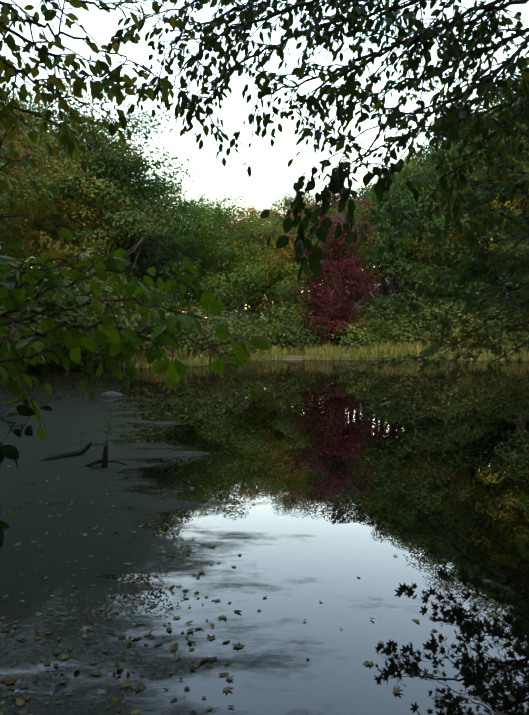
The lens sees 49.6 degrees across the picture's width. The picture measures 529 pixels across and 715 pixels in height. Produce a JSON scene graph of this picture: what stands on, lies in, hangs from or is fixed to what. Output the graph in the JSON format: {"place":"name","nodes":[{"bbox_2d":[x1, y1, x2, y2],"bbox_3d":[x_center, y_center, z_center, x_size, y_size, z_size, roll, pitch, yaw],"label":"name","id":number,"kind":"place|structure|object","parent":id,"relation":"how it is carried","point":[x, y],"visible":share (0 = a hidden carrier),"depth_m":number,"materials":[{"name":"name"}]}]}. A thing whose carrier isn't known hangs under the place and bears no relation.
{"place":"outdoors","nodes":[
{"label":"outdoors","id":0,"kind":"place"},
{"bbox_2d":[0,359,528,714],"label":"pond water","id":1,"kind":"structure","parent":0,"point":[305,535],"depth_m":5.04,"materials":[{"name":"grey liquid"}]},
{"bbox_2d":[39,442,91,460],"bbox_3d":[-3.077,1.486,8.766,0.122,0.279,0.937,2,2,45],"label":"floating log","id":2,"kind":"object","parent":1,"relation":"in","point":[84,449],"visible":0.71,"depth_m":8.79,"materials":[{"name":"grey wood"}]},
{"bbox_2d":[85,444,126,466],"bbox_3d":[-2.254,1.581,8.111,0.713,0.730,0.130,0,2,1],"label":"tree stump","id":3,"kind":"object","parent":1,"relation":"in","point":[104,460],"visible":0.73,"depth_m":8.08,"materials":[{"name":"brown wood"}]},
{"bbox_2d":[101,391,122,396],"bbox_3d":[-4.905,1.229,18.443,0.667,0.295,0.521,-1,2,-22],"label":"pond rock","id":4,"kind":"object","parent":1,"relation":"in","point":[110,394],"visible":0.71,"depth_m":18.30,"materials":[{"name":"grey stone"}]},
{"bbox_2d":[0,360,521,714],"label":"floating leaves","id":5,"kind":"object","parent":1,"relation":"on","point":[20,701],"visible":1,"depth_m":3.36,"materials":[{"name":"beige plant"}]},
{"bbox_2d":[0,0,528,317],"label":"sky","id":6,"kind":"structure","parent":0,"point":[270,171],"materials":[{"name":"white"}]},
{"bbox_2d":[27,245,528,372],"bbox_3d":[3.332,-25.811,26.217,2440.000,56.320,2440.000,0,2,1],"label":"terrain","id":7,"kind":"structure","parent":0,"point":[288,357],"depth_m":76.95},
{"bbox_2d":[0,259,30,343],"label":"shrub","id":8,"kind":"object","parent":7,"relation":"on","point":[6,327],"visible":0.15,"depth_m":27.94,"materials":[{"name":"green plant"}]},
{"bbox_2d":[1,314,39,347],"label":"shrub","id":9,"kind":"object","parent":7,"relation":"on","point":[33,328],"visible":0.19,"depth_m":28.84,"materials":[{"name":"green plant"}]},
{"bbox_2d":[0,104,44,232],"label":"tree","id":10,"kind":"object","parent":7,"relation":"on","point":[25,145],"visible":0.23,"depth_m":41.54,"materials":[{"name":"green plant"}]},
{"bbox_2d":[0,258,46,352],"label":"shrub","id":11,"kind":"object","parent":7,"relation":"on","point":[9,314],"visible":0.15,"depth_m":29.26,"materials":[{"name":"green plant"}]},
{"bbox_2d":[0,101,50,259],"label":"tree","id":12,"kind":"object","parent":7,"relation":"on","point":[20,157],"visible":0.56,"depth_m":38.06,"materials":[{"name":"green plant"}]},
{"bbox_2d":[0,396,51,547],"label":"leaves","id":13,"kind":"object","parent":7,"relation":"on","point":[11,452],"visible":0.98,"depth_m":2.50,"materials":[{"name":"green plant"}]},
{"bbox_2d":[1,115,50,233],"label":"tree","id":14,"kind":"object","parent":7,"relation":"on","point":[24,159],"visible":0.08,"depth_m":53.88,"materials":[{"name":"green plant"}]},
{"bbox_2d":[0,90,52,269],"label":"tree","id":15,"kind":"object","parent":7,"relation":"on","point":[23,130],"depth_m":71.28,"materials":[{"name":"green plant"}]},
{"bbox_2d":[2,80,54,251],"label":"tree","id":16,"kind":"object","parent":7,"relation":"on","point":[23,104],"visible":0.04,"depth_m":60.33,"materials":[{"name":"green plant"}]},
{"bbox_2d":[0,127,57,291],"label":"tree","id":17,"kind":"object","parent":7,"relation":"on","point":[5,207],"visible":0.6,"depth_m":31.39,"materials":[{"name":"green plant"}]},
{"bbox_2d":[1,260,84,327],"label":"shrub","id":18,"kind":"object","parent":7,"relation":"on","point":[55,308],"visible":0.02,"depth_m":32.74,"materials":[{"name":"green plant"}]},
{"bbox_2d":[15,312,76,371],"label":"shrub","id":19,"kind":"object","parent":7,"relation":"on","point":[47,359],"visible":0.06,"depth_m":31.56,"materials":[{"name":"green plant"}]},
{"bbox_2d":[0,111,94,258],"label":"tree","id":20,"kind":"object","parent":7,"relation":"on","point":[41,180],"visible":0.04,"depth_m":56.68,"materials":[{"name":"green plant"}]},
{"bbox_2d":[0,258,97,360],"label":"shrub","id":21,"kind":"object","parent":7,"relation":"on","point":[35,317],"visible":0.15,"depth_m":30.23,"materials":[{"name":"green plant"}]},
{"bbox_2d":[0,258,100,363],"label":"shrub","id":22,"kind":"object","parent":7,"relation":"on","point":[38,309],"visible":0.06,"depth_m":31.69,"materials":[{"name":"green plant"}]},
{"bbox_2d":[25,285,96,365],"bbox_3d":[-13.785,-1.961,33.240,7.678,5.214,8.070,1,2,40],"label":"shrub","id":23,"kind":"object","parent":7,"relation":"on","point":[61,304],"visible":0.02,"depth_m":32.73,"materials":[{"name":"green plant"}]},
{"bbox_2d":[16,262,111,331],"bbox_3d":[-13.931,-2.793,34.345,9.592,5.946,6.860,-1,2,-43],"label":"shrub","id":24,"kind":"object","parent":7,"relation":"on","point":[76,289],"visible":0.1,"depth_m":34.02,"materials":[{"name":"green plant"}]},
{"bbox_2d":[25,268,106,365],"bbox_3d":[-13.046,-2.400,34.682,6.968,5.796,8.917,0,2,1],"label":"shrub","id":25,"kind":"object","parent":7,"relation":"on","point":[67,303],"visible":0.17,"depth_m":32.92,"materials":[{"name":"green plant"}]},
{"bbox_2d":[6,105,132,253],"bbox_3d":[-22.922,-17.224,64.786,14.979,22.822,15.352,1,2,19],"label":"tree","id":26,"kind":"object","parent":7,"relation":"on","point":[39,110],"visible":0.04,"depth_m":64.49,"materials":[{"name":"green plant"}]},
{"bbox_2d":[17,265,125,360],"bbox_3d":[-12.935,-2.572,35.145,8.384,6.081,10.006,0,2,11],"label":"shrub","id":27,"kind":"object","parent":7,"relation":"on","point":[55,298],"visible":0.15,"depth_m":34.26,"materials":[{"name":"green plant"}]},
{"bbox_2d":[41,310,102,361],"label":"shrub","id":28,"kind":"object","parent":7,"relation":"on","point":[97,321],"visible":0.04,"depth_m":33.10,"materials":[{"name":"green plant"}]},
{"bbox_2d":[2,78,145,289],"bbox_3d":[-15.439,-11.445,45.349,11.556,19.523,12.633,1,0,-35],"label":"tree","id":29,"kind":"object","parent":7,"relation":"on","point":[67,249],"visible":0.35,"depth_m":43.76,"materials":[{"name":"green plant"}]},
{"bbox_2d":[45,317,109,370],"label":"shrub","id":30,"kind":"object","parent":7,"relation":"on","point":[83,362],"visible":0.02,"depth_m":34.32,"materials":[{"name":"green plant"}]},
{"bbox_2d":[0,132,156,279],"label":"tree","id":31,"kind":"object","parent":7,"relation":"on","point":[94,167],"visible":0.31,"depth_m":46.98,"materials":[{"name":"green plant"}]},
{"bbox_2d":[58,315,120,365],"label":"shrub","id":32,"kind":"object","parent":7,"relation":"on","point":[93,358],"visible":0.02,"depth_m":34.33,"materials":[{"name":"green plant"}]},
{"bbox_2d":[54,297,131,352],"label":"shrub","id":33,"kind":"object","parent":7,"relation":"on","point":[109,312],"visible":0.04,"depth_m":36.95,"materials":[{"name":"green plant"}]},
{"bbox_2d":[0,0,193,172],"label":"tree","id":34,"kind":"object","parent":7,"relation":"on","point":[10,70],"visible":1,"depth_m":3.12,"materials":[{"name":"green plant"}]},
{"bbox_2d":[40,111,182,268],"bbox_3d":[-16.661,-14.851,60.182,13.486,21.836,12.321,0,2,39],"label":"tree","id":35,"kind":"object","parent":7,"relation":"on","point":[142,127],"visible":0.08,"depth_m":60.28,"materials":[{"name":"green plant"}]},
{"bbox_2d":[24,76,200,300],"bbox_3d":[-11.857,-10.919,46.547,14.451,20.794,12.512,1,4,9],"label":"tree","id":36,"kind":"object","parent":7,"relation":"on","point":[144,225],"visible":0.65,"depth_m":44.61,"materials":[{"name":"green plant"}]},
{"bbox_2d":[80,309,147,365],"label":"shrub","id":37,"kind":"object","parent":7,"relation":"on","point":[126,324],"visible":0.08,"depth_m":36.50,"materials":[{"name":"green plant"}]},
{"bbox_2d":[77,281,172,360],"bbox_3d":[-10.999,-2.555,40.927,9.780,6.080,9.550,-1,2,-43],"label":"shrub","id":38,"kind":"object","parent":7,"relation":"on","point":[149,336],"visible":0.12,"depth_m":39.50,"materials":[{"name":"green plant"}]},
{"bbox_2d":[87,274,164,351],"bbox_3d":[-12.065,-2.798,42.335,10.878,6.497,8.447,1,2,32],"label":"shrub","id":39,"kind":"object","parent":7,"relation":"on","point":[134,315],"visible":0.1,"depth_m":40.23,"materials":[{"name":"green plant"}]},
{"bbox_2d":[82,141,176,264],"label":"tree","id":40,"kind":"object","parent":7,"relation":"on","point":[143,195],"visible":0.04,"depth_m":63.48,"materials":[{"name":"green plant"}]},
{"bbox_2d":[0,115,269,439],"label":"broadleaf tree","id":41,"kind":"object","parent":7,"relation":"on","point":[13,298],"visible":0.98,"depth_m":3.08,"materials":[{"name":"green plant"}]},
{"bbox_2d":[81,146,189,304],"bbox_3d":[-12.546,-10.258,53.356,10.940,18.241,13.315,-2,3,-6],"label":"tree","id":42,"kind":"object","parent":7,"relation":"on","point":[151,260],"visible":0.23,"depth_m":51.84,"materials":[{"name":"green plant"}]},
{"bbox_2d":[95,155,182,279],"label":"tree","id":43,"kind":"object","parent":7,"relation":"on","point":[159,202],"visible":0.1,"depth_m":69.38,"materials":[{"name":"green plant"}]},
{"bbox_2d":[101,280,184,350],"bbox_3d":[-10.710,-2.949,45.456,9.245,6.646,8.549,0,2,8],"label":"shrub","id":44,"kind":"object","parent":7,"relation":"on","point":[149,312],"visible":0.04,"depth_m":44.05,"materials":[{"name":"green plant"}]},
{"bbox_2d":[106,290,195,350],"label":"shrub","id":45,"kind":"object","parent":7,"relation":"on","point":[167,314],"visible":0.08,"depth_m":45.41,"materials":[{"name":"green plant"}]},
{"bbox_2d":[135,289,187,329],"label":"shrub","id":46,"kind":"object","parent":7,"relation":"on","point":[165,304],"visible":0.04,"depth_m":49.14,"materials":[{"name":"green plant"}]},
{"bbox_2d":[128,179,204,302],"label":"tree","id":47,"kind":"object","parent":7,"relation":"on","point":[174,243],"visible":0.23,"depth_m":59.51,"materials":[{"name":"green plant"}]},
{"bbox_2d":[141,184,214,313],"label":"tree","id":48,"kind":"object","parent":7,"relation":"on","point":[186,194],"visible":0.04,"depth_m":77.26,"materials":[{"name":"green plant"}]},
{"bbox_2d":[151,324,220,357],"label":"shrub","id":49,"kind":"object","parent":7,"relation":"on","point":[186,345],"visible":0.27,"depth_m":44.75,"materials":[{"name":"green plant"}]},
{"bbox_2d":[147,192,236,311],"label":"tree","id":50,"kind":"object","parent":7,"relation":"on","point":[205,247],"visible":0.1,"depth_m":70.68,"materials":[{"name":"green plant"}]},
{"bbox_2d":[155,194,234,308],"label":"tree","id":51,"kind":"object","parent":7,"relation":"on","point":[216,258],"visible":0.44,"depth_m":63.97,"materials":[{"name":"green plant"}]},
{"bbox_2d":[171,300,251,357],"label":"shrub","id":52,"kind":"object","parent":7,"relation":"on","point":[212,336],"visible":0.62,"depth_m":46.02,"materials":[{"name":"green plant"}]},
{"bbox_2d":[195,323,248,351],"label":"shrub","id":53,"kind":"object","parent":7,"relation":"on","point":[227,343],"visible":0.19,"depth_m":52.40,"materials":[{"name":"green plant"}]},
{"bbox_2d":[174,191,283,328],"bbox_3d":[-4.270,-9.761,64.495,12.087,18.881,13.464,1,0,-41],"label":"tree","id":54,"kind":"object","parent":7,"relation":"on","point":[225,296],"visible":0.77,"depth_m":63.16,"materials":[{"name":"green plant"}]},
{"bbox_2d":[188,211,272,315],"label":"tree","id":55,"kind":"object","parent":7,"relation":"on","point":[227,250],"visible":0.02,"depth_m":76.21,"materials":[{"name":"green plant"}]},
{"bbox_2d":[197,204,275,315],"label":"tree","id":56,"kind":"object","parent":7,"relation":"on","point":[253,242],"visible":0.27,"depth_m":70.75,"materials":[{"name":"green plant"}]},
{"bbox_2d":[205,306,270,352],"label":"shrub","id":57,"kind":"object","parent":7,"relation":"on","point":[240,335],"visible":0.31,"depth_m":53.13,"materials":[{"name":"green plant"}]},
{"bbox_2d":[224,310,273,345],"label":"shrub","id":58,"kind":"object","parent":7,"relation":"on","point":[253,318],"visible":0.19,"depth_m":59.51,"materials":[{"name":"green plant"}]},
{"bbox_2d":[231,205,272,326],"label":"tree","id":59,"kind":"object","parent":7,"relation":"on","point":[252,226],"visible":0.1,"depth_m":96.42,"materials":[{"name":"green plant"}]},
{"bbox_2d":[233,325,274,348],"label":"shrub","id":60,"kind":"object","parent":7,"relation":"on","point":[261,333],"visible":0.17,"depth_m":57.90,"materials":[{"name":"green plant"}]},
{"bbox_2d":[245,315,285,346],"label":"shrub","id":61,"kind":"object","parent":7,"relation":"on","point":[256,325],"visible":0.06,"depth_m":61.12,"materials":[{"name":"green plant"}]},
{"bbox_2d":[223,205,313,323],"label":"tree","id":62,"kind":"object","parent":7,"relation":"on","point":[269,301],"visible":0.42,"depth_m":71.20,"materials":[{"name":"green plant"}]},
{"bbox_2d":[238,301,305,333],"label":"shrub","id":63,"kind":"object","parent":7,"relation":"on","point":[280,313],"visible":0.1,"depth_m":63.93,"materials":[{"name":"green plant"}]},
{"bbox_2d":[254,320,290,347],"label":"shrub","id":64,"kind":"object","parent":7,"relation":"on","point":[274,334],"visible":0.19,"depth_m":60.53,"materials":[{"name":"green plant"}]},
{"bbox_2d":[22,338,528,372],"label":"marsh grass","id":65,"kind":"structure","parent":7,"relation":"on","point":[138,360],"depth_m":54.89,"materials":[{"name":"green plant"}]},
{"bbox_2d":[244,200,308,288],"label":"tree","id":66,"kind":"object","parent":7,"relation":"on","point":[273,209],"visible":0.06,"depth_m":82.67,"materials":[{"name":"green plant"}]},
{"bbox_2d":[232,217,324,321],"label":"tree","id":67,"kind":"object","parent":7,"relation":"on","point":[287,281],"visible":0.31,"depth_m":69.77,"materials":[{"name":"green plant"}]},
{"bbox_2d":[246,189,313,317],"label":"tree","id":68,"kind":"object","parent":7,"relation":"on","point":[289,204],"visible":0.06,"depth_m":76.79,"materials":[{"name":"green plant"}]},
{"bbox_2d":[254,320,313,348],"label":"shrub","id":69,"kind":"object","parent":7,"relation":"on","point":[276,328],"visible":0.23,"depth_m":60.11,"materials":[{"name":"green plant"}]},
{"bbox_2d":[264,196,314,301],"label":"tree","id":70,"kind":"object","parent":7,"relation":"on","point":[284,209],"visible":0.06,"depth_m":78.50,"materials":[{"name":"green plant"}]},
{"bbox_2d":[258,307,324,348],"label":"shrub","id":71,"kind":"object","parent":7,"relation":"on","point":[286,318],"visible":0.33,"depth_m":60.44,"materials":[{"name":"green plant"}]},
{"bbox_2d":[263,281,329,331],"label":"bush","id":72,"kind":"object","parent":7,"relation":"on","point":[287,290],"visible":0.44,"depth_m":64.02,"materials":[{"name":"green plant"}]},
{"bbox_2d":[269,315,327,354],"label":"shrub","id":73,"kind":"object","parent":7,"relation":"on","point":[296,341],"visible":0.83,"depth_m":58.59,"materials":[{"name":"green plant"}]},
{"bbox_2d":[273,188,336,289],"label":"tree","id":74,"kind":"object","parent":7,"relation":"on","point":[311,192],"visible":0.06,"depth_m":89.09,"materials":[{"name":"green plant"}]},
{"bbox_2d":[288,246,364,347],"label":"tree","id":75,"kind":"object","parent":7,"relation":"on","point":[329,306],"visible":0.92,"depth_m":58.58,"materials":[{"name":"red plant"}]},
{"bbox_2d":[292,192,384,344],"bbox_3d":[8.194,-9.428,62.053,8.864,17.759,9.308,1,2,41],"label":"tree","id":76,"kind":"object","parent":7,"relation":"on","point":[337,277],"visible":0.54,"depth_m":60.63,"materials":[{"name":"red plant"}]},
{"bbox_2d":[285,193,391,304],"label":"tree","id":77,"kind":"object","parent":7,"relation":"on","point":[323,245],"visible":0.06,"depth_m":73.31,"materials":[{"name":"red plant"}]},
{"bbox_2d":[301,195,382,319],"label":"tree","id":78,"kind":"object","parent":7,"relation":"on","point":[308,227],"visible":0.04,"depth_m":71.92,"materials":[{"name":"green plant"}]},
{"bbox_2d":[310,316,384,351],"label":"shrub","id":79,"kind":"object","parent":7,"relation":"on","point":[359,336],"visible":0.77,"depth_m":58.21,"materials":[{"name":"green plant"}]},
{"bbox_2d":[319,308,402,342],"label":"shrub","id":80,"kind":"object","parent":7,"relation":"on","point":[373,325],"visible":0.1,"depth_m":62.53,"materials":[{"name":"green plant"}]},
{"bbox_2d":[337,184,388,307],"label":"tree","id":81,"kind":"object","parent":7,"relation":"on","point":[367,300],"visible":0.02,"depth_m":92.39,"materials":[{"name":"green plant"}]},
{"bbox_2d":[352,312,392,344],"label":"shrub","id":82,"kind":"object","parent":7,"relation":"on","point":[375,326],"visible":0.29,"depth_m":61.75,"materials":[{"name":"green plant"}]},
{"bbox_2d":[337,179,408,317],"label":"tree","id":83,"kind":"object","parent":7,"relation":"on","point":[382,290],"visible":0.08,"depth_m":79.65,"materials":[{"name":"green plant"}]},
{"bbox_2d":[348,296,412,342],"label":"shrub","id":84,"kind":"object","parent":7,"relation":"on","point":[373,311],"visible":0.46,"depth_m":61.53,"materials":[{"name":"green plant"}]},
{"bbox_2d":[376,316,412,348],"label":"shrub","id":85,"kind":"object","parent":7,"relation":"on","point":[394,336],"visible":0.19,"depth_m":61.22,"materials":[{"name":"green plant"}]},
{"bbox_2d":[344,159,455,318],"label":"tree","id":86,"kind":"object","parent":7,"relation":"on","point":[402,183],"visible":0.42,"depth_m":68.43,"materials":[{"name":"green plant"}]},
{"bbox_2d":[386,314,430,345],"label":"shrub","id":87,"kind":"object","parent":7,"relation":"on","point":[405,328],"visible":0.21,"depth_m":60.92,"materials":[{"name":"green plant"}]},
{"bbox_2d":[387,299,449,347],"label":"shrub","id":88,"kind":"object","parent":7,"relation":"on","point":[417,327],"visible":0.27,"depth_m":59.71,"materials":[{"name":"green plant"}]},
{"bbox_2d":[380,298,458,345],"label":"shrub","id":89,"kind":"object","parent":7,"relation":"on","point":[421,304],"visible":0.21,"depth_m":60.21,"materials":[{"name":"green plant"}]},
{"bbox_2d":[390,321,455,345],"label":"shrub","id":90,"kind":"object","parent":7,"relation":"on","point":[421,332],"visible":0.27,"depth_m":59.67,"materials":[{"name":"green plant"}]},
{"bbox_2d":[392,308,455,344],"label":"shrub","id":91,"kind":"object","parent":7,"relation":"on","point":[417,337],"visible":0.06,"depth_m":60.12,"materials":[{"name":"green plant"}]},
{"bbox_2d":[350,139,498,316],"bbox_3d":[18.219,-12.563,64.805,15.057,22.165,16.782,-1,4,-42],"label":"tree","id":92,"kind":"object","parent":7,"relation":"on","point":[419,278],"visible":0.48,"depth_m":62.80,"materials":[{"name":"green plant"}]},
{"bbox_2d":[321,0,528,452],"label":"maple tree","id":93,"kind":"object","parent":7,"relation":"on","point":[522,265],"visible":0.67,"depth_m":9.44,"materials":[{"name":"green plant"}]},
{"bbox_2d":[374,182,491,309],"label":"tree","id":94,"kind":"object","parent":7,"relation":"on","point":[420,260],"visible":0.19,"depth_m":65.55,"materials":[{"name":"green plant"}]},
{"bbox_2d":[384,141,490,268],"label":"tree","id":95,"kind":"object","parent":7,"relation":"on","point":[451,162],"visible":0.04,"depth_m":74.26,"materials":[{"name":"green plant"}]},
{"bbox_2d":[400,101,502,269],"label":"tree","id":96,"kind":"object","parent":7,"relation":"on","point":[479,230],"visible":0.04,"depth_m":68.84,"materials":[{"name":"green plant"}]},
{"bbox_2d":[419,299,489,352],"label":"shrub","id":97,"kind":"object","parent":7,"relation":"on","point":[454,334],"visible":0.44,"depth_m":56.49,"materials":[{"name":"green plant"}]},
{"bbox_2d":[416,245,509,328],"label":"tree","id":98,"kind":"object","parent":7,"relation":"on","point":[493,280],"visible":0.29,"depth_m":61.74,"materials":[{"name":"green plant"}]},
{"bbox_2d":[433,94,519,296],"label":"tree","id":99,"kind":"object","parent":7,"relation":"on","point":[502,285],"depth_m":71.61,"materials":[{"name":"green plant"}]},
{"bbox_2d":[448,127,521,293],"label":"tree","id":100,"kind":"object","parent":7,"relation":"on","point":[491,225],"visible":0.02,"depth_m":75.75,"materials":[{"name":"green plant"}]},
{"bbox_2d":[460,96,528,285],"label":"tree","id":101,"kind":"object","parent":7,"relation":"on","point":[497,181],"visible":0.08,"depth_m":58.34,"materials":[{"name":"green plant"}]},
{"bbox_2d":[470,322,519,351],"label":"shrub","id":102,"kind":"object","parent":7,"relation":"on","point":[476,346],"visible":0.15,"depth_m":57.32,"materials":[{"name":"green plant"}]},
{"bbox_2d":[465,140,528,321],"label":"tree","id":103,"kind":"object","parent":7,"relation":"on","point":[525,202],"visible":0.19,"depth_m":58.98,"materials":[{"name":"green plant"}]},
{"bbox_2d":[466,320,528,356],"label":"shrub","id":104,"kind":"object","parent":7,"relation":"on","point":[493,340],"visible":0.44,"depth_m":55.72,"materials":[{"name":"green plant"}]},
{"bbox_2d":[473,299,526,343],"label":"shrub","id":105,"kind":"object","parent":7,"relation":"on","point":[500,318],"visible":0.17,"depth_m":58.82,"materials":[{"name":"green plant"}]},
{"bbox_2d":[480,55,528,209],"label":"tree","id":106,"kind":"object","parent":7,"relation":"on","point":[523,169],"visible":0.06,"depth_m":60.31,"materials":[{"name":"green plant"}]},
{"bbox_2d":[490,224,528,316],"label":"tree","id":107,"kind":"object","parent":7,"relation":"on","point":[518,251],"visible":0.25,"depth_m":54.39,"materials":[{"name":"green plant"}]},
{"bbox_2d":[496,330,528,355],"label":"shrub","id":108,"kind":"object","parent":7,"relation":"on","point":[523,339],"visible":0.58,"depth_m":54.63,"materials":[{"name":"green plant"}]},
{"bbox_2d":[107,0,528,244],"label":"canopy tree branches","id":109,"kind":"object","parent":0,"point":[250,11],"visible":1,"depth_m":3.85,"materials":[{"name":"green plant"}]},
{"bbox_2d":[260,104,418,284],"bbox_3d":[0.447,-1.031,3.557,0.998,1.146,0.492,1,2,23],"label":"hanging branch","id":110,"kind":"object","parent":109,"relation":"attached to","point":[335,186],"visible":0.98,"depth_m":3.57,"materials":[{"name":"green plant"}]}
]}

